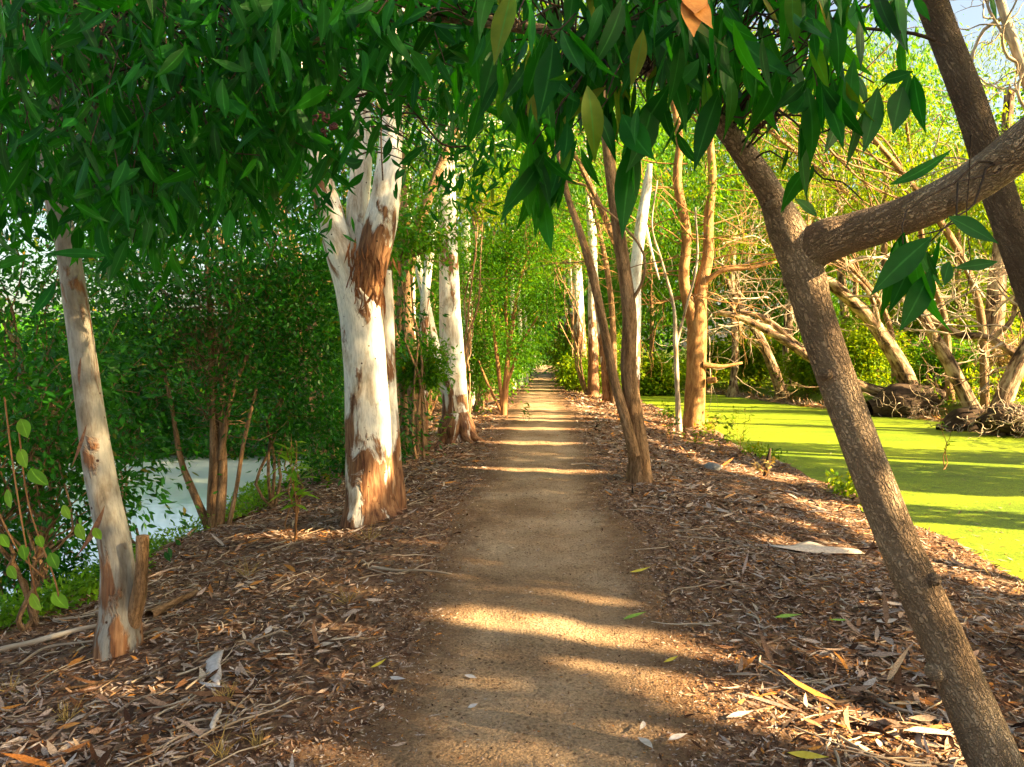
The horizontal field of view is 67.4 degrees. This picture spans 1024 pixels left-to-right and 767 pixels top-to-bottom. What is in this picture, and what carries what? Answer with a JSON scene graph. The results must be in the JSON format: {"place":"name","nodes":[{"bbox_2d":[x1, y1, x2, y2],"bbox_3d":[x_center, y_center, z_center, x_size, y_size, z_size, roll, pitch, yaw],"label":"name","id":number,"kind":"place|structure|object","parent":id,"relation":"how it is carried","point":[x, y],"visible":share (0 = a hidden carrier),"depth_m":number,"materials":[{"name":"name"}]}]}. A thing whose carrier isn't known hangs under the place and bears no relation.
{"place":"outdoors","nodes":[
{"label":"outdoors","id":0,"kind":"place"},
{"bbox_2d":[0,455,306,610],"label":"pond water","id":1,"kind":"structure","parent":0,"point":[200,466],"depth_m":14.33,"materials":[{"name":"white liquid"}]},
{"bbox_2d":[0,346,1023,766],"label":"ground","id":2,"kind":"structure","parent":0,"point":[412,628],"depth_m":4.88,"materials":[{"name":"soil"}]},
{"bbox_2d":[0,624,95,652],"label":"fallen stick","id":3,"kind":"object","parent":2,"relation":"on","point":[14,646],"visible":0.8,"depth_m":5.13,"materials":[{"name":"beige wood"}]},
{"bbox_2d":[0,397,101,610],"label":"leafy sapling","id":4,"kind":"object","parent":2,"relation":"on","point":[37,476],"visible":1,"depth_m":2.99,"materials":[{"name":"green plant"}]},
{"bbox_2d":[0,451,138,607],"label":"bank shrub","id":5,"kind":"object","parent":2,"relation":"on","point":[6,581],"visible":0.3,"depth_m":6.97,"materials":[{"name":"green plant"}]},
{"bbox_2d":[0,292,221,631],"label":"bank shrub","id":6,"kind":"object","parent":2,"relation":"on","point":[40,494],"visible":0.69,"depth_m":5.56,"materials":[{"name":"green plant"}]},
{"bbox_2d":[5,306,245,543],"bbox_3d":[-4.903,0.776,9.480,2.974,3.477,2.773,0,2,2],"label":"bank shrub","id":7,"kind":"object","parent":2,"relation":"on","point":[148,420],"visible":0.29,"depth_m":9.44,"materials":[{"name":"green plant"}]},
{"bbox_2d":[0,193,251,601],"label":"bank shrub","id":8,"kind":"object","parent":2,"relation":"on","point":[58,327],"visible":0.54,"depth_m":6.50,"materials":[{"name":"green plant"}]},
{"bbox_2d":[0,17,322,462],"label":"canopy tree","id":9,"kind":"object","parent":2,"relation":"on","point":[38,236],"visible":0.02,"depth_m":14.18,"materials":[{"name":"green plant"}]},
{"bbox_2d":[0,448,341,632],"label":"ground cover","id":10,"kind":"object","parent":2,"relation":"on","point":[89,584],"visible":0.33,"depth_m":6.55,"materials":[{"name":"green plant"}]},
{"bbox_2d":[144,590,198,619],"bbox_3d":[-2.442,1.584,5.549,0.073,0.067,0.546,0,2,12],"label":"fallen log","id":11,"kind":"object","parent":2,"relation":"on","point":[161,608],"visible":0.98,"depth_m":5.45,"materials":[{"name":"brown wood"}]},
{"bbox_2d":[0,386,344,460],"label":"shore plants","id":12,"kind":"object","parent":2,"relation":"on","point":[232,443],"visible":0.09,"depth_m":18.88,"materials":[{"name":"green plant"}]},
{"bbox_2d":[1,210,344,529],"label":"dark shrub","id":13,"kind":"object","parent":2,"relation":"on","point":[220,412],"visible":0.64,"depth_m":9.37,"materials":[{"name":"green plant"}]},
{"bbox_2d":[206,650,223,685],"bbox_3d":[-1.560,1.489,4.014,0.090,0.046,0.556,-1,2,-19],"label":"bark piece","id":14,"kind":"object","parent":2,"relation":"on","point":[213,661],"visible":0.9,"depth_m":4.02,"materials":[{"name":"white wood"}]},
{"bbox_2d":[2,16,433,461],"bbox_3d":[-5.404,-2.878,14.148,8.401,9.545,7.642,0,2,2],"label":"canopy tree","id":15,"kind":"object","parent":2,"relation":"on","point":[345,174],"visible":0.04,"depth_m":14.33,"materials":[{"name":"green plant"}]},
{"bbox_2d":[0,0,545,661],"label":"slender gum","id":16,"kind":"object","parent":2,"relation":"on","point":[264,94],"visible":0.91,"depth_m":3.02,"materials":[{"name":"green plant"}]},
{"bbox_2d":[115,104,451,507],"bbox_3d":[-3.035,-1.116,9.987,4.439,5.543,4.246,0,2,2],"label":"bank shrub","id":17,"kind":"object","parent":2,"relation":"on","point":[272,503],"visible":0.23,"depth_m":9.93,"materials":[{"name":"green plant"}]},
{"bbox_2d":[268,434,319,541],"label":"seedling","id":18,"kind":"object","parent":2,"relation":"on","point":[292,474],"visible":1,"depth_m":7.52,"materials":[{"name":"green plant"}]},
{"bbox_2d":[246,345,455,486],"bbox_3d":[-2.533,0.403,12.001,3.298,2.561,3.156,0,2,2],"label":"bank shrub","id":19,"kind":"object","parent":2,"relation":"on","point":[337,468],"visible":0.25,"depth_m":11.71,"materials":[{"name":"green plant"}]},
{"bbox_2d":[301,8,406,527],"bbox_3d":[-1.529,-2.625,7.962,5.164,8.525,4.069,0,2,2],"label":"forked gum","id":20,"kind":"object","parent":2,"relation":"on","point":[361,274],"visible":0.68,"depth_m":7.73,"materials":[{"name":"white plant"}]},
{"bbox_2d":[337,118,465,304],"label":"tree","id":21,"kind":"object","parent":2,"relation":"on","point":[410,184],"visible":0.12,"depth_m":14.70,"materials":[{"name":"green plant"}]},
{"bbox_2d":[305,99,508,392],"bbox_3d":[-2.329,-3.438,17.140,5.524,8.639,4.616,0,2,2],"label":"white gum","id":22,"kind":"object","parent":2,"relation":"on","point":[431,320],"visible":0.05,"depth_m":16.93,"materials":[{"name":"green plant"}]},
{"bbox_2d":[344,194,478,458],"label":"sapling","id":23,"kind":"object","parent":2,"relation":"on","point":[405,405],"visible":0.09,"depth_m":12.78,"materials":[{"name":"green plant"}]},
{"bbox_2d":[335,23,508,449],"bbox_3d":[-2.008,-3.424,13.739,4.584,9.354,5.020,-2,3,-38],"label":"brown gum","id":24,"kind":"object","parent":2,"relation":"on","point":[409,328],"visible":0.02,"depth_m":13.70,"materials":[{"name":"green plant"}]},
{"bbox_2d":[369,163,484,458],"bbox_3d":[-1.513,-1.166,12.043,2.158,4.758,1.947,0,2,2],"label":"shrub","id":25,"kind":"object","parent":2,"relation":"on","point":[414,242],"visible":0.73,"depth_m":11.93,"materials":[{"name":"green plant"}]},
{"bbox_2d":[395,325,471,454],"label":"shrub","id":26,"kind":"object","parent":2,"relation":"on","point":[432,373],"visible":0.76,"depth_m":12.38,"materials":[{"name":"green plant"}]},
{"bbox_2d":[296,181,582,414],"bbox_3d":[-2.911,-2.923,23.887,8.299,8.208,9.684,2,3,43],"label":"shrub","id":27,"kind":"object","parent":2,"relation":"on","point":[430,397],"visible":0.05,"depth_m":24.19,"materials":[{"name":"green plant"}]},
{"bbox_2d":[415,226,519,414],"bbox_3d":[-1.271,-1.435,18.993,2.999,4.852,2.923,0,2,2],"label":"shrub","id":28,"kind":"object","parent":2,"relation":"on","point":[464,285],"visible":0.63,"depth_m":19.01,"materials":[{"name":"green plant"}]},
{"bbox_2d":[428,317,520,412],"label":"shrub","id":29,"kind":"object","parent":2,"relation":"on","point":[477,369],"visible":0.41,"depth_m":20.74,"materials":[{"name":"green plant"}]},
{"bbox_2d":[425,140,524,366],"bbox_3d":[-0.567,-2.205,17.211,2.777,6.524,2.440,-1,2,-15],"label":"white gum","id":30,"kind":"object","parent":2,"relation":"on","point":[478,206],"visible":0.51,"depth_m":17.04,"materials":[{"name":"green plant"}]},
{"bbox_2d":[343,1,639,431],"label":"canopy tree","id":31,"kind":"object","parent":2,"relation":"on","point":[425,294],"visible":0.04,"depth_m":16.67,"materials":[{"name":"white plant"}]},
{"bbox_2d":[406,1,585,446],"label":"white gum","id":32,"kind":"object","parent":2,"relation":"on","point":[462,424],"visible":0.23,"depth_m":13.83,"materials":[{"name":"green plant"}]},
{"bbox_2d":[428,89,584,412],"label":"tree","id":33,"kind":"object","parent":2,"relation":"on","point":[476,402],"visible":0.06,"depth_m":22.12,"materials":[{"name":"plant"}]},
{"bbox_2d":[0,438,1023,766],"bbox_3d":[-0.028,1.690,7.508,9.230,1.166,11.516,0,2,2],"label":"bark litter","id":34,"kind":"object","parent":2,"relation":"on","point":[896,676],"visible":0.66,"depth_m":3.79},
{"bbox_2d":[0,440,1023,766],"bbox_3d":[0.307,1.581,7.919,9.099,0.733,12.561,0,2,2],"label":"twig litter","id":35,"kind":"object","parent":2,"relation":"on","point":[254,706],"visible":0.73,"depth_m":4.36,"materials":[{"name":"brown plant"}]},
{"bbox_2d":[0,0,1023,402],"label":"distant woods","id":36,"kind":"object","parent":2,"relation":"on","point":[658,338],"visible":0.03,"depth_m":53.36,"materials":[{"name":"green plant"}]},
{"bbox_2d":[468,315,557,407],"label":"shrub","id":37,"kind":"object","parent":2,"relation":"on","point":[511,382],"visible":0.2,"depth_m":23.80,"materials":[{"name":"green plant"}]},
{"bbox_2d":[432,170,598,414],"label":"leafy sapling","id":38,"kind":"object","parent":2,"relation":"on","point":[521,255],"visible":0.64,"depth_m":19.94,"materials":[{"name":"green plant"}]},
{"bbox_2d":[396,0,638,450],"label":"canopy tree","id":39,"kind":"object","parent":2,"relation":"on","point":[439,164],"depth_m":13.62,"materials":[{"name":"brown plant"}]},
{"bbox_2d":[237,429,800,766],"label":"path debris","id":40,"kind":"object","parent":2,"relation":"on","point":[406,720],"visible":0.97,"depth_m":3.93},
{"bbox_2d":[457,115,586,386],"bbox_3d":[-0.325,-7.225,38.040,8.624,15.170,6.647,0,2,2],"label":"white gum","id":41,"kind":"object","parent":2,"relation":"on","point":[519,380],"visible":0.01,"depth_m":37.90,"materials":[{"name":"green plant"}]},
{"bbox_2d":[470,156,608,394],"bbox_3d":[1.203,-4.481,30.264,7.206,10.028,7.206,0,2,2],"label":"shrub","id":42,"kind":"object","parent":2,"relation":"on","point":[581,378],"visible":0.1,"depth_m":29.93,"materials":[{"name":"green plant"}]},
{"bbox_2d":[300,376,796,475],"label":"leaf litter","id":43,"kind":"object","parent":2,"relation":"on","point":[603,404],"visible":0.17,"depth_m":18.39,"materials":[{"name":"brown plant"}]},
{"bbox_2d":[509,189,612,392],"bbox_3d":[2.115,-4.312,33.974,5.933,9.489,6.279,0,2,2],"label":"shrub","id":44,"kind":"object","parent":2,"relation":"on","point":[571,343],"visible":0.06,"depth_m":33.98,"materials":[{"name":"green plant"}]},
{"bbox_2d":[457,55,669,251],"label":"canopy tree","id":45,"kind":"object","parent":2,"relation":"on","point":[588,183],"visible":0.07,"depth_m":20.33,"materials":[{"name":"green plant"}]},
{"bbox_2d":[541,320,587,378],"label":"shrub","id":46,"kind":"object","parent":2,"relation":"on","point":[553,352],"visible":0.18,"depth_m":45.69,"materials":[{"name":"green plant"}]},
{"bbox_2d":[549,352,601,392],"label":"shrub","id":47,"kind":"object","parent":2,"relation":"on","point":[568,373],"visible":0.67,"depth_m":32.68,"materials":[{"name":"green plant"}]},
{"bbox_2d":[507,63,643,358],"bbox_3d":[2.455,-7.619,34.904,7.297,16.288,7.118,-1,2,-29],"label":"white gum","id":48,"kind":"object","parent":2,"relation":"on","point":[579,288],"visible":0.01,"depth_m":34.79,"materials":[{"name":"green plant"}]},
{"bbox_2d":[411,0,749,484],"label":"twin stem tree","id":49,"kind":"object","parent":2,"relation":"on","point":[627,398],"visible":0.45,"depth_m":9.40,"materials":[{"name":"brown plant"}]},
{"bbox_2d":[491,66,677,400],"bbox_3d":[2.648,-6.030,26.723,6.831,13.355,7.142,-2,3,-37],"label":"white gum","id":50,"kind":"object","parent":2,"relation":"on","point":[604,371],"visible":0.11,"depth_m":26.89,"materials":[{"name":"green plant"}]},
{"bbox_2d":[487,111,687,403],"bbox_3d":[2.089,-4.385,25.877,6.973,10.851,6.130,-1,2,-25],"label":"canopy tree","id":51,"kind":"object","parent":2,"relation":"on","point":[611,314],"visible":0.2,"depth_m":26.41,"materials":[{"name":"brown plant"}]},
{"bbox_2d":[511,70,685,396],"bbox_3d":[2.973,-6.840,30.211,7.725,14.919,6.445,0,2,2],"label":"white gum","id":52,"kind":"object","parent":2,"relation":"on","point":[593,378],"visible":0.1,"depth_m":29.82,"materials":[{"name":"green plant"}]},
{"bbox_2d":[563,327,657,393],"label":"shrub","id":53,"kind":"object","parent":2,"relation":"on","point":[618,359],"visible":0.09,"depth_m":35.41,"materials":[{"name":"green plant"}]},
{"bbox_2d":[630,163,659,392],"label":"broken gum","id":54,"kind":"object","parent":2,"relation":"on","point":[641,229],"visible":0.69,"depth_m":16.90,"materials":[{"name":"white plant"}]},
{"bbox_2d":[553,200,751,368],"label":"tree","id":55,"kind":"object","parent":2,"relation":"on","point":[653,309],"visible":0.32,"depth_m":44.83,"materials":[{"name":"green plant"}]},
{"bbox_2d":[577,124,727,253],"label":"tree","id":56,"kind":"object","parent":2,"relation":"on","point":[659,210],"visible":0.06,"depth_m":48.51,"materials":[{"name":"green plant"}]},
{"bbox_2d":[297,0,1023,766],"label":"leaning tree","id":57,"kind":"object","parent":2,"relation":"on","point":[677,50],"visible":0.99,"depth_m":2.27,"materials":[{"name":"green plant"}]},
{"bbox_2d":[640,350,686,395],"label":"bank bush","id":58,"kind":"object","parent":2,"relation":"on","point":[663,384],"visible":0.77,"depth_m":39.12,"materials":[{"name":"green plant"}]},
{"bbox_2d":[615,180,718,431],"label":"dead sapling","id":59,"kind":"object","parent":2,"relation":"on","point":[676,335],"visible":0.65,"depth_m":18.33,"materials":[{"name":"beige plant"}]},
{"bbox_2d":[679,337,731,380],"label":"bank bush","id":60,"kind":"object","parent":2,"relation":"on","point":[715,347],"visible":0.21,"depth_m":44.22,"materials":[{"name":"green plant"}]},
{"bbox_2d":[615,35,802,394],"bbox_3d":[9.871,-7.877,40.094,12.192,18.889,11.680,-1,2,-30],"label":"tree","id":61,"kind":"object","parent":2,"relation":"on","point":[691,163],"visible":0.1,"depth_m":39.84,"materials":[{"name":"green plant"}]},
{"bbox_2d":[663,203,789,401],"bbox_3d":[9.565,-3.374,33.811,5.602,9.436,4.287,-1,2,-17],"label":"paperbark","id":62,"kind":"object","parent":2,"relation":"on","point":[772,368],"visible":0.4,"depth_m":33.83,"materials":[{"name":"brown plant"}]},
{"bbox_2d":[535,6,925,429],"bbox_3d":[5.027,-4.546,19.555,9.513,12.025,6.081,0,2,2],"label":"orange trunk tree","id":63,"kind":"object","parent":2,"relation":"on","point":[697,363],"visible":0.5,"depth_m":19.38,"materials":[{"name":"green plant"}]},
{"bbox_2d":[671,161,789,396],"bbox_3d":[10.771,-5.179,38.426,5.889,12.031,4.864,0,2,2],"label":"paperbark","id":64,"kind":"object","parent":2,"relation":"on","point":[733,390],"visible":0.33,"depth_m":37.87,"materials":[{"name":"brown plant"}]},
{"bbox_2d":[650,169,830,381],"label":"tree","id":65,"kind":"object","parent":2,"relation":"on","point":[768,272],"visible":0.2,"depth_m":41.24,"materials":[{"name":"green plant"}]},
{"bbox_2d":[710,324,799,385],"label":"bank bush","id":66,"kind":"object","parent":2,"relation":"on","point":[755,360],"visible":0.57,"depth_m":39.23,"materials":[{"name":"green plant"}]},
{"bbox_2d":[658,408,863,511],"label":"edge weeds","id":67,"kind":"object","parent":2,"relation":"on","point":[842,486],"visible":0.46,"depth_m":11.29,"materials":[{"name":"green plant"}]},
{"bbox_2d":[650,116,896,383],"bbox_3d":[9.672,-3.686,24.602,11.101,9.170,5.598,0,2,-13],"label":"canopy tree","id":68,"kind":"object","parent":2,"relation":"on","point":[856,269],"visible":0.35,"depth_m":24.33,"materials":[{"name":"green plant"}]},
{"bbox_2d":[761,138,1023,375],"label":"dead branches","id":69,"kind":"object","parent":68,"relation":"attached to","point":[874,257],"visible":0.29,"depth_m":24.59,"materials":[{"name":"beige wood"}]},
{"bbox_2d":[681,231,884,402],"bbox_3d":[10.551,-1.832,28.181,7.999,6.836,5.649,0,2,2],"label":"paperbark","id":70,"kind":"object","parent":2,"relation":"on","point":[790,342],"visible":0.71,"depth_m":27.89,"materials":[{"name":"brown plant"}]},
{"bbox_2d":[613,29,955,403],"bbox_3d":[8.243,-4.445,21.523,13.409,10.954,5.537,0,2,-8],"label":"canopy tree","id":71,"kind":"object","parent":2,"relation":"on","point":[947,340],"visible":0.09,"depth_m":22.29,"materials":[{"name":"green plant"}]},
{"bbox_2d":[767,335,817,391],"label":"bank bush","id":72,"kind":"object","parent":2,"relation":"on","point":[796,364],"visible":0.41,"depth_m":32.64,"materials":[{"name":"green plant"}]},
{"bbox_2d":[726,257,869,354],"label":"tree","id":73,"kind":"object","parent":2,"relation":"on","point":[799,337],"visible":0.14,"depth_m":43.49,"materials":[{"name":"green plant"}]},
{"bbox_2d":[743,153,854,387],"bbox_3d":[13.317,-5.144,36.213,5.786,11.980,5.156,0,2,2],"label":"paperbark","id":74,"kind":"object","parent":2,"relation":"on","point":[789,318],"visible":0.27,"depth_m":35.85,"materials":[{"name":"brown plant"}]},
{"bbox_2d":[700,170,919,384],"bbox_3d":[10.437,-2.563,24.463,8.475,8.869,4.192,0,2,-5],"label":"paperbark","id":75,"kind":"object","parent":2,"relation":"on","point":[892,351],"visible":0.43,"depth_m":25.59,"materials":[{"name":"beige plant"}]},
{"bbox_2d":[630,0,990,408],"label":"canopy tree","id":76,"kind":"object","parent":2,"relation":"on","point":[954,244],"visible":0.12,"depth_m":20.38,"materials":[{"name":"brown plant"}]},
{"bbox_2d":[761,541,864,553],"bbox_3d":[2.580,1.424,6.683,1.030,0.151,0.329,-1,2,-16],"label":"bark slab","id":77,"kind":"object","parent":2,"relation":"on","point":[810,546],"depth_m":6.62,"materials":[{"name":"beige wood"}]},
{"bbox_2d":[704,34,946,384],"bbox_3d":[13.484,-7.489,34.047,10.148,15.822,10.101,1,2,26],"label":"tree","id":78,"kind":"object","parent":2,"relation":"on","point":[819,148],"visible":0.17,"depth_m":32.67,"materials":[{"name":"green plant"}]},
{"bbox_2d":[642,331,1023,407],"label":"undergrowth","id":79,"kind":"object","parent":2,"relation":"on","point":[996,379],"visible":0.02,"depth_m":29.69,"materials":[{"name":"green plant"}]},
{"bbox_2d":[681,382,1023,437],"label":"bank roots","id":80,"kind":"object","parent":2,"relation":"on","point":[816,405],"visible":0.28,"depth_m":31.58,"materials":[{"name":"brown wood"}]},
{"bbox_2d":[798,311,921,385],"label":"bank bush","id":81,"kind":"object","parent":2,"relation":"on","point":[858,352],"visible":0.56,"depth_m":31.19,"materials":[{"name":"green plant"}]},
{"bbox_2d":[830,13,891,336],"bbox_3d":[16.497,-8.087,38.459,4.931,19.270,4.803,1,2,17],"label":"paperbark","id":82,"kind":"object","parent":2,"relation":"on","point":[840,277],"visible":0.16,"depth_m":37.84,"materials":[{"name":"brown plant"}]},
{"bbox_2d":[759,149,969,333],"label":"tree","id":83,"kind":"object","parent":2,"relation":"on","point":[859,254],"visible":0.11,"depth_m":38.71,"materials":[{"name":"green plant"}]},
{"bbox_2d":[785,120,1022,408],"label":"paperbark","id":84,"kind":"object","parent":2,"relation":"on","point":[951,368],"visible":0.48,"depth_m":20.85,"materials":[{"name":"green plant"}]},
{"bbox_2d":[882,226,1017,412],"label":"dead branches","id":85,"kind":"object","parent":84,"relation":"attached to","point":[955,297],"visible":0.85,"depth_m":20.34,"materials":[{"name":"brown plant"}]},
{"bbox_2d":[835,277,975,372],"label":"bank bush","id":86,"kind":"object","parent":2,"relation":"on","point":[891,313],"visible":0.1,"depth_m":35.10,"materials":[{"name":"green plant"}]},
{"bbox_2d":[821,10,1004,323],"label":"tree","id":87,"kind":"object","parent":2,"relation":"on","point":[884,248],"visible":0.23,"depth_m":35.30,"materials":[{"name":"green plant"}]},
{"bbox_2d":[819,47,1017,383],"bbox_3d":[12.154,-4.204,22.584,7.783,10.360,5.679,-1,2,-24],"label":"canopy tree","id":88,"kind":"object","parent":2,"relation":"on","point":[907,135],"visible":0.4,"depth_m":22.06,"materials":[{"name":"green plant"}]},
{"bbox_2d":[863,379,979,418],"bbox_3d":[13.267,0.897,25.570,4.078,2.478,2.430,0,2,2],"label":"root ball","id":89,"kind":"object","parent":2,"relation":"on","point":[893,400],"visible":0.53,"depth_m":25.38,"materials":[{"name":"brown plant"}]},
{"bbox_2d":[889,328,991,391],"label":"bank bush","id":90,"kind":"object","parent":2,"relation":"on","point":[919,360],"visible":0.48,"depth_m":26.14,"materials":[{"name":"green plant"}]},
{"bbox_2d":[864,114,1023,360],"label":"tree","id":91,"kind":"object","parent":2,"relation":"on","point":[955,232],"visible":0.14,"depth_m":33.94,"materials":[{"name":"green plant"}]},
{"bbox_2d":[883,102,1023,435],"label":"paperbark","id":92,"kind":"object","parent":2,"relation":"on","point":[1011,378],"visible":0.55,"depth_m":19.88,"materials":[{"name":"brown plant"}]},
{"bbox_2d":[885,0,1023,190],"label":"dead tree","id":93,"kind":"object","parent":2,"relation":"on","point":[1007,32],"visible":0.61,"depth_m":13.95,"materials":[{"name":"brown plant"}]},
{"bbox_2d":[928,406,985,432],"bbox_3d":[12.493,1.330,20.700,3.009,1.583,1.885,0,2,2],"label":"root ball","id":94,"kind":"object","parent":2,"relation":"on","point":[958,420],"visible":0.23,"depth_m":20.66,"materials":[{"name":"brown plant"}]},
{"bbox_2d":[894,242,1023,367],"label":"bank bush","id":95,"kind":"object","parent":2,"relation":"on","point":[973,313],"visible":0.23,"depth_m":33.33,"materials":[{"name":"green plant"}]},
{"bbox_2d":[906,0,1023,321],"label":"leaning tree","id":96,"kind":"object","parent":2,"relation":"on","point":[1004,208],"visible":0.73,"depth_m":3.96,"materials":[{"name":"brown plant"}]},
{"bbox_2d":[928,13,1023,394],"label":"paperbark","id":97,"kind":"object","parent":2,"relation":"on","point":[1009,99],"visible":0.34,"depth_m":26.84,"materials":[{"name":"beige plant"}]},
{"bbox_2d":[939,173,1023,344],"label":"bank bush","id":98,"kind":"object","parent":2,"relation":"on","point":[991,233],"visible":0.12,"depth_m":31.00,"materials":[{"name":"green plant"}]},
{"bbox_2d":[965,321,1023,396],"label":"bank bush","id":99,"kind":"object","parent":2,"relation":"on","point":[1000,361],"visible":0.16,"depth_m":25.41,"materials":[{"name":"green plant"}]},
{"bbox_2d":[967,384,1023,438],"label":"root ball","id":100,"kind":"object","parent":2,"relation":"on","point":[1005,417],"visible":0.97,"depth_m":19.22,"materials":[{"name":"brown plant"}]},
{"bbox_2d":[0,0,1023,353],"label":"sky","id":101,"kind":"structure","parent":0,"point":[972,16],"materials":[{"name":"white"}]},
{"bbox_2d":[271,365,770,766],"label":"path","id":102,"kind":"structure","parent":0,"point":[550,415],"depth_m":4.16,"materials":[{"name":"brown soil"}]},
{"bbox_2d":[619,379,1023,581],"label":"duckweed water","id":103,"kind":"structure","parent":0,"point":[995,481],"depth_m":14.86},
{"bbox_2d":[654,178,855,409],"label":"dead branches","id":104,"kind":"object","parent":103,"relation":"in","point":[729,294],"visible":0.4,"depth_m":29.53,"materials":[{"name":"beige wood"}]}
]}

